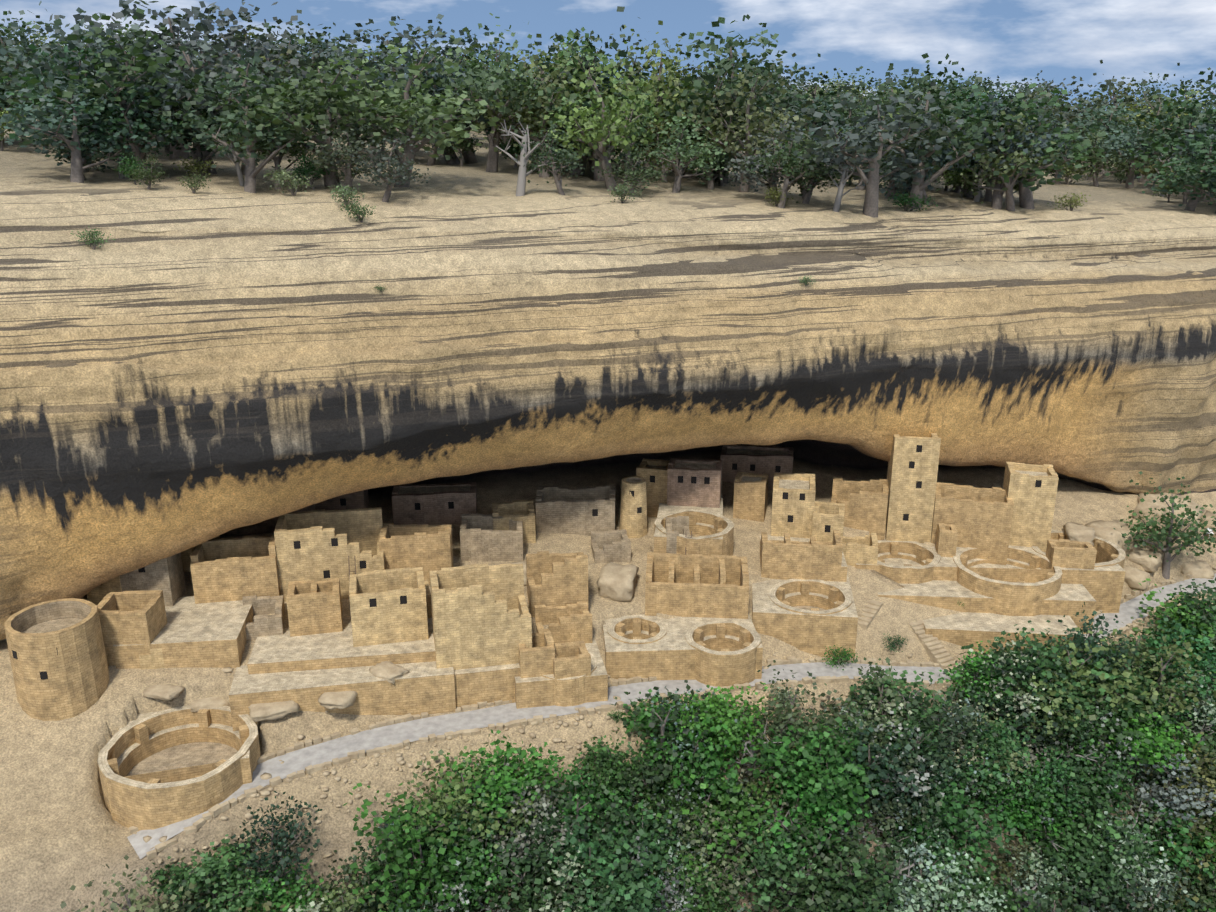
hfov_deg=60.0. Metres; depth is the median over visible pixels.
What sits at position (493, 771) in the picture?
juniper
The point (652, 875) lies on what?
juniper
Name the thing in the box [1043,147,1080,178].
juniper
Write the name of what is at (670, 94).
juniper
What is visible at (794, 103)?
pinyon
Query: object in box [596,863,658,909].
oak
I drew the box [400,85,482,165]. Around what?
pinyon
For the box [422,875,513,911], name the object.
juniper
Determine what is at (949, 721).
shrub
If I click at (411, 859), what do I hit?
sage
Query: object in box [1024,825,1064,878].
branches
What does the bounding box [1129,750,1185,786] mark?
juniper
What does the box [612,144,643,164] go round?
sage
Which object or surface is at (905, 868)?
branches
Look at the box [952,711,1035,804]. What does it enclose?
oak
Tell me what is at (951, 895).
shrub
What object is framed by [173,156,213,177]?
sage
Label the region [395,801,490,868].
sage
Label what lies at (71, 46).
pinyon
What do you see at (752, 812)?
sage
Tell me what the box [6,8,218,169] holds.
pinyon
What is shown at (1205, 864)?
juniper
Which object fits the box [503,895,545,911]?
pinyon
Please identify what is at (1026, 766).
juniper
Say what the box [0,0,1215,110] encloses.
sky
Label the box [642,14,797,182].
pinyon
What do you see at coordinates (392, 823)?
sage
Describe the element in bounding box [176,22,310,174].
tree
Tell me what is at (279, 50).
pinyon
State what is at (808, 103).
juniper
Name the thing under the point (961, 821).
sage
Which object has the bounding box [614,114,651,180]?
trunk
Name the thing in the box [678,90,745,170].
pinyon
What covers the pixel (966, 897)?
juniper
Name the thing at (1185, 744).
oak
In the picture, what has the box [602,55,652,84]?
pinyon
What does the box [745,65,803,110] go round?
pinyon
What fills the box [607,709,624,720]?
sage
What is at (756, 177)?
tree
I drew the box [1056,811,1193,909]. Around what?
juniper
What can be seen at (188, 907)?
pinyon
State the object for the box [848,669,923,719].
oak
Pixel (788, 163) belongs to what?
tree
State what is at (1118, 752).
juniper
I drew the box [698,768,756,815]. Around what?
sage
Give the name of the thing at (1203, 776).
juniper
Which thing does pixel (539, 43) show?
pinyon
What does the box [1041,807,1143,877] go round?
juniper
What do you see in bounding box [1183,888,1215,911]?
oak
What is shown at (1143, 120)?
juniper
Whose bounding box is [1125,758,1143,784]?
sage
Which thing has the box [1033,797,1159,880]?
oak
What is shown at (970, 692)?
pinyon
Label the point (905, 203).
sage
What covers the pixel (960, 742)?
juniper
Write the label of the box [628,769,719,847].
juniper
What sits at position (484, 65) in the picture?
pinyon
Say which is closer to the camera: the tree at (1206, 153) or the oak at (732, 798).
the oak at (732, 798)
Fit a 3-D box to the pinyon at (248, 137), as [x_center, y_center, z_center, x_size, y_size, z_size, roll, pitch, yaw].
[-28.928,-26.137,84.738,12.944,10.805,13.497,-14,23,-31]
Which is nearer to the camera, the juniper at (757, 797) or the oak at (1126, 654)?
the juniper at (757, 797)
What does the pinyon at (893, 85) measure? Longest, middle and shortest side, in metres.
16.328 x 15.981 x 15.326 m
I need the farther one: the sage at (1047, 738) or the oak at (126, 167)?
the oak at (126, 167)
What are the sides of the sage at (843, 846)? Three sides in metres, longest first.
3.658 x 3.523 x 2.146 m
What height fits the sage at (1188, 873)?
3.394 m
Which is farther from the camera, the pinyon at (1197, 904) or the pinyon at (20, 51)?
the pinyon at (20, 51)
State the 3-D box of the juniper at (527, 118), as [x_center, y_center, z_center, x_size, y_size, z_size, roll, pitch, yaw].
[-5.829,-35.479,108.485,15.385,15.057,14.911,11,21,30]
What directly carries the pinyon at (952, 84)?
on the cliff
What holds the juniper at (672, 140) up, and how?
on the cliff
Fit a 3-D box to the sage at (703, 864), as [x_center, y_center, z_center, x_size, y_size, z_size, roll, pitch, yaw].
[3.904,25.184,63.649,6.812,3.617,5.652,-12,22,-36]
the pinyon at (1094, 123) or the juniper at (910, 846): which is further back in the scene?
the pinyon at (1094, 123)
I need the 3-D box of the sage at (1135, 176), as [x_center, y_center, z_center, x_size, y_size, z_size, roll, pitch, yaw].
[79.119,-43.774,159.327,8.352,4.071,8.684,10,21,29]
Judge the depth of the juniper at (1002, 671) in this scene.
72.64 m
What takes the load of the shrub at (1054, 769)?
on the cliff
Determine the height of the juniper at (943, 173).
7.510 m
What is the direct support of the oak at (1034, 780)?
on the cliff
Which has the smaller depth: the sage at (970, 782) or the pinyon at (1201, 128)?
the sage at (970, 782)
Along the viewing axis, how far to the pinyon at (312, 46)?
171.12 m
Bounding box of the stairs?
[858,594,1194,671]
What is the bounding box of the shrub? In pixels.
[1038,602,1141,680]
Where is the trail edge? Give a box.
[129,567,1215,860]
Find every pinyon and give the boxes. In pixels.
[0,1,152,160]
[0,11,62,88]
[0,18,53,76]
[0,26,146,161]
[0,36,184,172]
[0,40,48,142]
[0,45,54,114]
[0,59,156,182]
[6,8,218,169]
[18,10,212,178]
[34,132,114,179]
[45,0,281,158]
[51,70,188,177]
[115,14,220,152]
[139,84,230,175]
[153,879,246,911]
[156,37,213,109]
[161,60,326,192]
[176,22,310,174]
[179,0,330,151]
[201,33,293,79]
[227,10,319,88]
[252,23,306,78]
[275,21,366,92]
[277,32,383,88]
[282,89,336,151]
[283,33,407,155]
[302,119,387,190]
[308,16,461,137]
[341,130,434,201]
[349,846,434,911]
[372,14,535,163]
[391,889,449,911]
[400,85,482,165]
[421,30,528,143]
[471,65,526,158]
[476,110,535,156]
[488,827,603,911]
[490,42,608,138]
[503,6,669,175]
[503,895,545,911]
[506,894,533,911]
[509,35,621,159]
[510,127,549,167]
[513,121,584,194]
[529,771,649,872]
[554,878,641,911]
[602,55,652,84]
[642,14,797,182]
[649,61,686,91]
[675,112,742,188]
[678,69,714,88]
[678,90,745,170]
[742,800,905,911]
[745,53,853,147]
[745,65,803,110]
[745,831,812,902]
[757,55,811,98]
[778,77,969,217]
[778,90,886,147]
[786,67,827,94]
[792,68,872,139]
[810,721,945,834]
[812,70,860,95]
[812,81,860,115]
[839,53,1012,208]
[857,91,889,113]
[865,82,897,100]
[876,73,913,105]
[878,722,959,802]
[878,796,951,858]
[879,88,945,121]
[879,896,927,911]
[880,126,974,204]
[881,136,943,186]
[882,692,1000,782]
[884,69,956,112]
[893,67,1003,134]
[899,73,937,90]
[904,771,968,826]
[916,82,1033,197]
[920,61,1010,120]
[939,71,1014,107]
[943,655,1003,714]
[946,725,983,801]
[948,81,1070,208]
[950,112,1034,201]
[954,74,1008,100]
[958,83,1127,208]
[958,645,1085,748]
[970,146,1059,195]
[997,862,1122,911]
[1001,73,1062,113]
[1007,77,1053,101]
[1010,70,1076,109]
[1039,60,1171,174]
[1051,98,1166,180]
[1069,849,1195,911]
[1071,741,1149,819]
[1072,816,1158,885]
[1076,863,1153,911]
[1108,72,1176,109]
[1110,142,1165,182]
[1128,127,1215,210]
[1134,67,1215,195]
[1145,63,1215,131]
[1157,872,1213,911]
[1166,99,1215,202]
[1172,122,1215,213]
[1177,90,1207,113]
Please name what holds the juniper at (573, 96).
on the cliff
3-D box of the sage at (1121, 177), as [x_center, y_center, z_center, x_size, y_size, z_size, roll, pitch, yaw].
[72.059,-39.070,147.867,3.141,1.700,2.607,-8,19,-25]
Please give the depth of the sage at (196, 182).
80.30 m
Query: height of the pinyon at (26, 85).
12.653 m
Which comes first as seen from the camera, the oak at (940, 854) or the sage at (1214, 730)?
the oak at (940, 854)
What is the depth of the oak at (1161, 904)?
67.88 m
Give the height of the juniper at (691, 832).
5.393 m
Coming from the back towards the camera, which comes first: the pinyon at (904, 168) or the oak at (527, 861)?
the pinyon at (904, 168)
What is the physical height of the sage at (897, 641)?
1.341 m
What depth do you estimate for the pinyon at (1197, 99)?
210.89 m
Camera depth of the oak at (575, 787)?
64.19 m
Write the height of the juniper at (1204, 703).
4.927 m
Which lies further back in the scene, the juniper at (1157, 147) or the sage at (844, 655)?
the juniper at (1157, 147)
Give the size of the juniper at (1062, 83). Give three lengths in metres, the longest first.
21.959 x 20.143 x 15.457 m
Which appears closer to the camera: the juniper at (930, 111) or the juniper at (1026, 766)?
the juniper at (1026, 766)
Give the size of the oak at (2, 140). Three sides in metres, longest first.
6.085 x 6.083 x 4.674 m
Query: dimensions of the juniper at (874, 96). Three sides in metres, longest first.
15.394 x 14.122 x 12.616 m
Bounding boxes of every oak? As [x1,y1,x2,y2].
[0,107,25,150]
[113,152,156,184]
[152,834,279,911]
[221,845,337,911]
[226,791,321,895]
[287,154,330,189]
[343,782,493,911]
[412,821,516,911]
[419,757,517,898]
[422,729,577,832]
[431,793,579,911]
[487,800,571,867]
[499,130,536,167]
[513,881,574,911]
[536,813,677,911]
[541,752,618,820]
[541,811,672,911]
[547,787,643,876]
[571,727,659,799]
[584,750,647,801]
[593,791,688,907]
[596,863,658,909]
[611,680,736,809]
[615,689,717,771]
[622,753,770,889]
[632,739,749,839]
[642,707,745,807]
[645,847,680,902]
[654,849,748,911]
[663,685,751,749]
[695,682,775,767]
[695,891,745,911]
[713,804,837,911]
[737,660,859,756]
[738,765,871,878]
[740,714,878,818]
[779,889,827,911]
[781,893,852,911]
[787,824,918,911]
[787,887,871,911]
[790,714,876,829]
[797,814,857,862]
[817,722,899,795]
[822,144,868,185]
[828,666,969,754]
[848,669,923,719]
[864,767,1030,876]
[872,725,964,799]
[879,152,911,189]
[880,819,969,911]
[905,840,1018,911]
[935,700,1032,803]
[939,641,1014,705]
[940,168,984,197]
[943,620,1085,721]
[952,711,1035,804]
[956,873,1056,911]
[961,624,1080,733]
[966,760,1047,841]
[970,749,1045,808]
[995,763,1089,846]
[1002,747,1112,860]
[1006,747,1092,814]
[1013,183,1033,194]
[1023,822,1144,911]
[1024,744,1068,805]
[1025,825,1102,893]
[1028,646,1141,732]
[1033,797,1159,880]
[1037,719,1125,779]
[1038,692,1140,764]
[1047,728,1139,809]
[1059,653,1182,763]
[1078,863,1151,905]
[1079,632,1160,700]
[1084,651,1167,726]
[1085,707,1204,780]
[1095,630,1215,720]
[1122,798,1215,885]
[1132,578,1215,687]
[1137,644,1200,721]
[1139,161,1174,185]
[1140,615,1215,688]
[1141,717,1215,812]
[1142,888,1175,911]
[1143,700,1181,756]
[1150,174,1179,202]
[1153,577,1215,646]
[1161,807,1215,868]
[1170,694,1215,733]
[1171,878,1215,911]
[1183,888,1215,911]
[1198,723,1215,746]
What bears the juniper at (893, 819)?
on the cliff
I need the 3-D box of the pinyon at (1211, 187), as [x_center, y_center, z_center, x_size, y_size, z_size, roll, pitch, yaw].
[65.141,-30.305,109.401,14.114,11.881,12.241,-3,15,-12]
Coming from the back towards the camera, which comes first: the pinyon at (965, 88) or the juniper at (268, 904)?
the pinyon at (965, 88)
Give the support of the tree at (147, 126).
on the cliff
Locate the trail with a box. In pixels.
[127,573,1215,858]
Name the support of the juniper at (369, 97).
on the cliff
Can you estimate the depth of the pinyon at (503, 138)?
127.67 m
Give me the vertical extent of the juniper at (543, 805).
6.670 m
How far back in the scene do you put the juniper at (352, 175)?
87.34 m
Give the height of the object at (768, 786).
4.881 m
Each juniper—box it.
[9,21,62,62]
[21,34,129,90]
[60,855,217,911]
[96,97,182,157]
[97,18,166,74]
[101,22,147,51]
[113,6,297,174]
[125,154,168,189]
[183,66,230,133]
[203,26,291,81]
[205,40,302,109]
[213,33,440,186]
[222,108,319,189]
[226,887,311,911]
[272,67,324,119]
[287,21,504,187]
[288,861,414,911]
[288,890,363,911]
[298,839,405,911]
[318,50,435,161]
[329,154,366,189]
[371,22,525,164]
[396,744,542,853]
[418,13,576,171]
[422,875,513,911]
[438,52,503,122]
[445,130,482,165]
[450,753,546,838]
[460,772,573,886]
[472,32,621,177]
[478,50,518,137]
[485,41,600,169]
[502,789,604,874]
[511,30,684,170]
[516,753,563,819]
[518,835,599,911]
[528,27,671,180]
[543,839,620,911]
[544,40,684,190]
[562,804,616,884]
[567,32,700,162]
[582,759,665,836]
[591,149,671,196]
[602,17,745,171]
[617,63,655,90]
[619,849,678,910]
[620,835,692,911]
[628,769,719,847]
[629,771,725,847]
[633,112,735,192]
[634,116,707,182]
[636,70,754,177]
[641,837,670,892]
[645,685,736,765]
[650,43,820,177]
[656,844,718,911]
[659,806,714,901]
[661,68,693,100]
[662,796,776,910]
[669,58,715,97]
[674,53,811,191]
[696,134,743,186]
[704,770,791,862]
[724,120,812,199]
[730,153,744,181]
[736,64,843,130]
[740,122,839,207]
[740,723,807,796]
[745,106,825,154]
[755,81,792,152]
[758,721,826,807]
[759,135,857,203]
[761,133,805,180]
[776,133,839,198]
[788,68,858,115]
[789,81,856,154]
[799,808,875,846]
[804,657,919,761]
[811,74,860,100]
[814,72,882,104]
[817,123,868,166]
[819,117,890,189]
[829,82,969,198]
[839,80,882,111]
[842,695,966,805]
[844,63,957,126]
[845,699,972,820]
[846,753,919,826]
[848,692,936,745]
[861,745,975,835]
[863,90,888,112]
[872,835,988,911]
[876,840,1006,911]
[881,165,939,197]
[881,824,941,877]
[891,75,977,181]
[922,699,983,773]
[926,159,957,179]
[933,164,956,190]
[934,119,990,192]
[937,107,1032,197]
[939,698,999,789]
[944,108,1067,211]
[945,883,985,911]
[946,677,1003,720]
[947,77,997,102]
[947,699,1037,778]
[948,736,1019,793]
[955,639,1056,722]
[958,747,1039,811]
[967,79,1014,101]
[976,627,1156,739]
[977,830,1052,890]
[988,663,1080,750]
[989,84,1021,121]
[990,651,1051,710]
[997,85,1039,102]
[1015,79,1063,146]
[1016,711,1126,800]
[1022,875,1086,911]
[1023,94,1084,133]
[1024,78,1106,114]
[1024,768,1095,826]
[1040,696,1154,787]
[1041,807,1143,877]
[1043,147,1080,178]
[1046,120,1110,183]
[1049,853,1121,910]
[1052,704,1113,754]
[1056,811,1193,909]
[1057,95,1110,115]
[1070,83,1147,135]
[1070,128,1136,186]
[1073,869,1170,911]
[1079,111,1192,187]
[1090,846,1197,911]
[1092,89,1151,125]
[1096,72,1215,182]
[1096,613,1184,687]
[1101,808,1190,904]
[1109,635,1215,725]
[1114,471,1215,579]
[1118,85,1208,155]
[1119,97,1152,125]
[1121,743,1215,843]
[1123,84,1215,182]
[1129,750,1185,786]
[1132,732,1215,812]
[1133,88,1166,113]
[1143,833,1215,911]
[1145,584,1215,652]
[1145,666,1215,744]
[1145,750,1215,854]
[1158,669,1212,717]
[1159,849,1215,911]
[1163,160,1205,203]
[1177,845,1215,910]
[1182,83,1215,120]
[1182,725,1215,805]
[1190,764,1215,821]
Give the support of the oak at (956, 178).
on the cliff
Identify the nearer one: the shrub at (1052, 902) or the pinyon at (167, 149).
the shrub at (1052, 902)
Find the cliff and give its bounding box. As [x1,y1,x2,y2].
[0,110,1215,911]
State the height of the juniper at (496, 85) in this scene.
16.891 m
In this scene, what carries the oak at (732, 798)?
on the cliff
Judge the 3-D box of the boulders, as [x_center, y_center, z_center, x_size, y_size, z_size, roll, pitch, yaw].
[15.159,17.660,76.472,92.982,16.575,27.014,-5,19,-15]
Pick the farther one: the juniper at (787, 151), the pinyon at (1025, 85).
the pinyon at (1025, 85)
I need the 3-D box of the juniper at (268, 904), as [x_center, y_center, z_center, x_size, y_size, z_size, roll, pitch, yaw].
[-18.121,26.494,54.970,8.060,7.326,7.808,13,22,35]
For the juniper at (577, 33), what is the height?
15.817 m
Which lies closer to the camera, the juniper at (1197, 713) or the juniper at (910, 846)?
the juniper at (910, 846)
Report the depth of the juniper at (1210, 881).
69.04 m
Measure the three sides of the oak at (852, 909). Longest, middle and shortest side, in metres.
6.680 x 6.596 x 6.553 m
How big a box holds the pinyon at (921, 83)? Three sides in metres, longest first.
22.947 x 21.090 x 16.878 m
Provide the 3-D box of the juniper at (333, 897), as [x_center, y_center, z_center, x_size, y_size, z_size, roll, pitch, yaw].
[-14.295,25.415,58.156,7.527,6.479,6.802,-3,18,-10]
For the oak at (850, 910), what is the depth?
62.17 m
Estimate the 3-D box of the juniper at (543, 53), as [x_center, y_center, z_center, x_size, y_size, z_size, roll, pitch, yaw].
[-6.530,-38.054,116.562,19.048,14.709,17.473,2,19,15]
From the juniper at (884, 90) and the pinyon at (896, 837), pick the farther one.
the juniper at (884, 90)
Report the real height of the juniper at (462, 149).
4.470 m
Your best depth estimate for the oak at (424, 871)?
58.22 m
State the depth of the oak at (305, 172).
85.92 m
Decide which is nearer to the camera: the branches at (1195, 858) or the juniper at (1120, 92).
the branches at (1195, 858)
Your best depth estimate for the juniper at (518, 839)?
60.15 m
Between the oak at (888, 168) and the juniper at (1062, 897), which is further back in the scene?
the oak at (888, 168)
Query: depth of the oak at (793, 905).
63.21 m
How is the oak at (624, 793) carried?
on the cliff
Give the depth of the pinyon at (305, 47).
180.98 m
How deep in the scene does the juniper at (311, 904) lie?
56.57 m
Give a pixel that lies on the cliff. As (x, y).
(182, 368)
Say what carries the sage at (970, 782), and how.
on the cliff
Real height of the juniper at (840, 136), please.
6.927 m
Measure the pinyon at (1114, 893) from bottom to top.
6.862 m
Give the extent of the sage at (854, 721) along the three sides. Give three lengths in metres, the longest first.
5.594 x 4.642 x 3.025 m
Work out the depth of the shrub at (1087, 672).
71.68 m
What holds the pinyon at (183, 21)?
on the cliff
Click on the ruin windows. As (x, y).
(326, 573)
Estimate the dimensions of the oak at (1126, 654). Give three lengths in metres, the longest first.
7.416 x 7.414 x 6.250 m
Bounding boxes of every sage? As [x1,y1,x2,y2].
[69,226,115,249]
[144,860,205,899]
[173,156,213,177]
[177,171,210,193]
[263,165,312,195]
[328,183,364,206]
[340,201,375,222]
[346,827,435,896]
[366,808,398,846]
[373,284,384,291]
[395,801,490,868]
[466,767,578,845]
[473,790,560,864]
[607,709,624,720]
[608,182,644,202]
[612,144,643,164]
[620,789,678,838]
[621,797,700,873]
[630,792,686,838]
[635,844,716,902]
[697,842,757,897]
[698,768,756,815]
[719,799,783,844]
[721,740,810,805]
[736,777,765,816]
[737,895,769,911]
[761,185,792,206]
[765,680,806,705]
[797,275,815,285]
[822,644,857,669]
[824,697,873,738]
[825,830,859,855]
[838,692,875,722]
[859,851,886,881]
[860,793,931,837]
[862,795,956,870]
[881,633,907,651]
[886,191,937,211]
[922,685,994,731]
[939,805,1001,846]
[950,767,986,809]
[987,841,1064,911]
[996,881,1038,911]
[1001,823,1092,907]
[1016,730,1050,775]
[1021,720,1075,757]
[1022,730,1060,751]
[1039,759,1122,803]
[1046,885,1109,911]
[1047,192,1090,210]
[1053,163,1091,184]
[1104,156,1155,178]
[1111,172,1125,182]
[1116,779,1192,841]
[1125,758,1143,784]
[1150,850,1203,894]
[1199,726,1215,741]
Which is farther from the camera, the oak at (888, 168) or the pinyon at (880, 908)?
the oak at (888, 168)
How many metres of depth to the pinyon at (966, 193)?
109.96 m
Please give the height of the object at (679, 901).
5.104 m
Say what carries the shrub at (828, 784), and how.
on the cliff
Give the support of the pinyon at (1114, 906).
on the cliff
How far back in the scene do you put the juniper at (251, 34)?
166.96 m
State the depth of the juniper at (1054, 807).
69.19 m
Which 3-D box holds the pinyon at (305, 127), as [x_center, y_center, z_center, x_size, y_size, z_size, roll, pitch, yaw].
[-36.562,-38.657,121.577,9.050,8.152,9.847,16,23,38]
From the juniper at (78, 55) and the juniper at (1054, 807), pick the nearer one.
the juniper at (1054, 807)
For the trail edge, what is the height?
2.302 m
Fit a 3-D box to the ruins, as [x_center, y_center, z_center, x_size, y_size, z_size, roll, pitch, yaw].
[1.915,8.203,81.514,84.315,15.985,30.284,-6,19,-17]
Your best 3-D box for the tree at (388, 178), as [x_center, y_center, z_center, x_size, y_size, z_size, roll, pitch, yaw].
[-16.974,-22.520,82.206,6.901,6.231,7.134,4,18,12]
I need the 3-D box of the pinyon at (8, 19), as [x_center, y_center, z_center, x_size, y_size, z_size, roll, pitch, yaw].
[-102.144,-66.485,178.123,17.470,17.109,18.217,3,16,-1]
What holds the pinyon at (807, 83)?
on the cliff
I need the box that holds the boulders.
[143,493,1215,857]
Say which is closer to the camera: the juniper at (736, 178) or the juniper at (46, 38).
the juniper at (736, 178)
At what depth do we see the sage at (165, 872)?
57.46 m
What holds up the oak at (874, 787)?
on the cliff
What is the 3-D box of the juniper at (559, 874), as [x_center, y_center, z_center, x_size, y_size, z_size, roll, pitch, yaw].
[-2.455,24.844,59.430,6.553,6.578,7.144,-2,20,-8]
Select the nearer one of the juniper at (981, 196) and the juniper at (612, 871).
the juniper at (612, 871)
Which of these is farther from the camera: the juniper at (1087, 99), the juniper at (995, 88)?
the juniper at (995, 88)
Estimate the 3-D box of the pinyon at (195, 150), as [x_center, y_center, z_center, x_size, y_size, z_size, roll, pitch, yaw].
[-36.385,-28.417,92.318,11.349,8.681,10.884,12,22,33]
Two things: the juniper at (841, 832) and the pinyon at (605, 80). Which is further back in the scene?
the pinyon at (605, 80)
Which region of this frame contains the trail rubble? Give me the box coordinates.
[158,603,1206,889]
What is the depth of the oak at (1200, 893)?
68.34 m
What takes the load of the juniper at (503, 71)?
on the cliff
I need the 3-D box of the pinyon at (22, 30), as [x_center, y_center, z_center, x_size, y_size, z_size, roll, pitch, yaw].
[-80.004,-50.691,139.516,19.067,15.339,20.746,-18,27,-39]
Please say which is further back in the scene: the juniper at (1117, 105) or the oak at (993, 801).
the juniper at (1117, 105)
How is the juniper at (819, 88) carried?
on the cliff
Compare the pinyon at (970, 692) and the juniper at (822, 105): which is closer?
the pinyon at (970, 692)
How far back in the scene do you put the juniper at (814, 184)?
96.35 m
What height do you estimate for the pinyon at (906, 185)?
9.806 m
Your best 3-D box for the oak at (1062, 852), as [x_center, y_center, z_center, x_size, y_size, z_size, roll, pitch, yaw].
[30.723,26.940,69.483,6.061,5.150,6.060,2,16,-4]
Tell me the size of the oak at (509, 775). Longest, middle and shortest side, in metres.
7.947 x 7.945 x 6.853 m
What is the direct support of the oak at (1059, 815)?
on the cliff
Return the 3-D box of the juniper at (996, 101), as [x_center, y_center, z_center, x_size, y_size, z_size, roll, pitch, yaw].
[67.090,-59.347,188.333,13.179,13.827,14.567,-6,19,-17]
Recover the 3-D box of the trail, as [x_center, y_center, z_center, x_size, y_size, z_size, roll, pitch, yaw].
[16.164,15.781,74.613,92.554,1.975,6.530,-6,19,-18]
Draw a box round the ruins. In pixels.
[4,433,1125,830]
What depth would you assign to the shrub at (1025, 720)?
71.36 m
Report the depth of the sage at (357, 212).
76.57 m
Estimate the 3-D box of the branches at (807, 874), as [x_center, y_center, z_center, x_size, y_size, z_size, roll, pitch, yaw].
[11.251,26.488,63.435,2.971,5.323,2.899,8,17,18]
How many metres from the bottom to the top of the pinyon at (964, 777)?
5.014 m
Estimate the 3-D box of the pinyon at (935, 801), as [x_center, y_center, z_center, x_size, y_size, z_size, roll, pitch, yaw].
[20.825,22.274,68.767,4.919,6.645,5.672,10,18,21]
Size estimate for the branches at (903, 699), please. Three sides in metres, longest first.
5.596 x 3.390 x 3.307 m
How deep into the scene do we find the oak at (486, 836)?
60.23 m
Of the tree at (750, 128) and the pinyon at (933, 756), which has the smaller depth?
the pinyon at (933, 756)
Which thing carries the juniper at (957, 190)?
on the cliff
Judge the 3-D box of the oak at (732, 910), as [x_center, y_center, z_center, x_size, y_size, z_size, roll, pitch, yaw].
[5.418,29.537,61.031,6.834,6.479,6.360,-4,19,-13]
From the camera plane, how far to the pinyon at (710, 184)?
107.64 m
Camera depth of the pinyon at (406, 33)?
143.77 m
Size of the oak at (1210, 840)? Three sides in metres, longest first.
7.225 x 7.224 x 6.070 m
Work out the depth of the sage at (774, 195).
95.03 m
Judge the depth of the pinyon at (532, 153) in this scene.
122.36 m
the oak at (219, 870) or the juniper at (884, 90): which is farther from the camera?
the juniper at (884, 90)
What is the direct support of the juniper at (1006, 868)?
on the cliff
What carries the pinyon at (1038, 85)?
on the cliff
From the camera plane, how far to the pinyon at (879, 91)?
319.70 m
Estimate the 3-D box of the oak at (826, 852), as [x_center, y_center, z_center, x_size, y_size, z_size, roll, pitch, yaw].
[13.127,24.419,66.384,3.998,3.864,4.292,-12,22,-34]
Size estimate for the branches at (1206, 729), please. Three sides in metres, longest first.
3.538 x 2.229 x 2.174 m
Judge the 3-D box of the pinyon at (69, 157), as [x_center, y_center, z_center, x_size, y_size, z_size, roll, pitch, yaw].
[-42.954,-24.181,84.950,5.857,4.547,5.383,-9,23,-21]
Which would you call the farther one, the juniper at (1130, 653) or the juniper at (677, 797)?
the juniper at (1130, 653)
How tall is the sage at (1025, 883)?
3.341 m
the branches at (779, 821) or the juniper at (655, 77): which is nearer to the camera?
the branches at (779, 821)
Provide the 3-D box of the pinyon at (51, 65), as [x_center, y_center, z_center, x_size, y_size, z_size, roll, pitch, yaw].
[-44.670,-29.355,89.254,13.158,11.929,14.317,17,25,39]
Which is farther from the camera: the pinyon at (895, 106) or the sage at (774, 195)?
the pinyon at (895, 106)
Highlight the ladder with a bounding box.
[348,556,355,577]
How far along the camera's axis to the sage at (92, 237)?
69.25 m
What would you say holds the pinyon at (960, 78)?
on the cliff
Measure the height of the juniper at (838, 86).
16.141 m
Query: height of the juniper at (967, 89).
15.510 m
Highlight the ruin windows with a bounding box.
[12,445,1041,678]
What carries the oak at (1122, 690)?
on the cliff
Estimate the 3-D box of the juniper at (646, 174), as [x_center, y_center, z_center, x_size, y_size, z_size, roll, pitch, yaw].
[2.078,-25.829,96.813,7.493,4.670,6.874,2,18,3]
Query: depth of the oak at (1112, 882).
66.53 m
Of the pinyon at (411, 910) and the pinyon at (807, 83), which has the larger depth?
the pinyon at (807, 83)

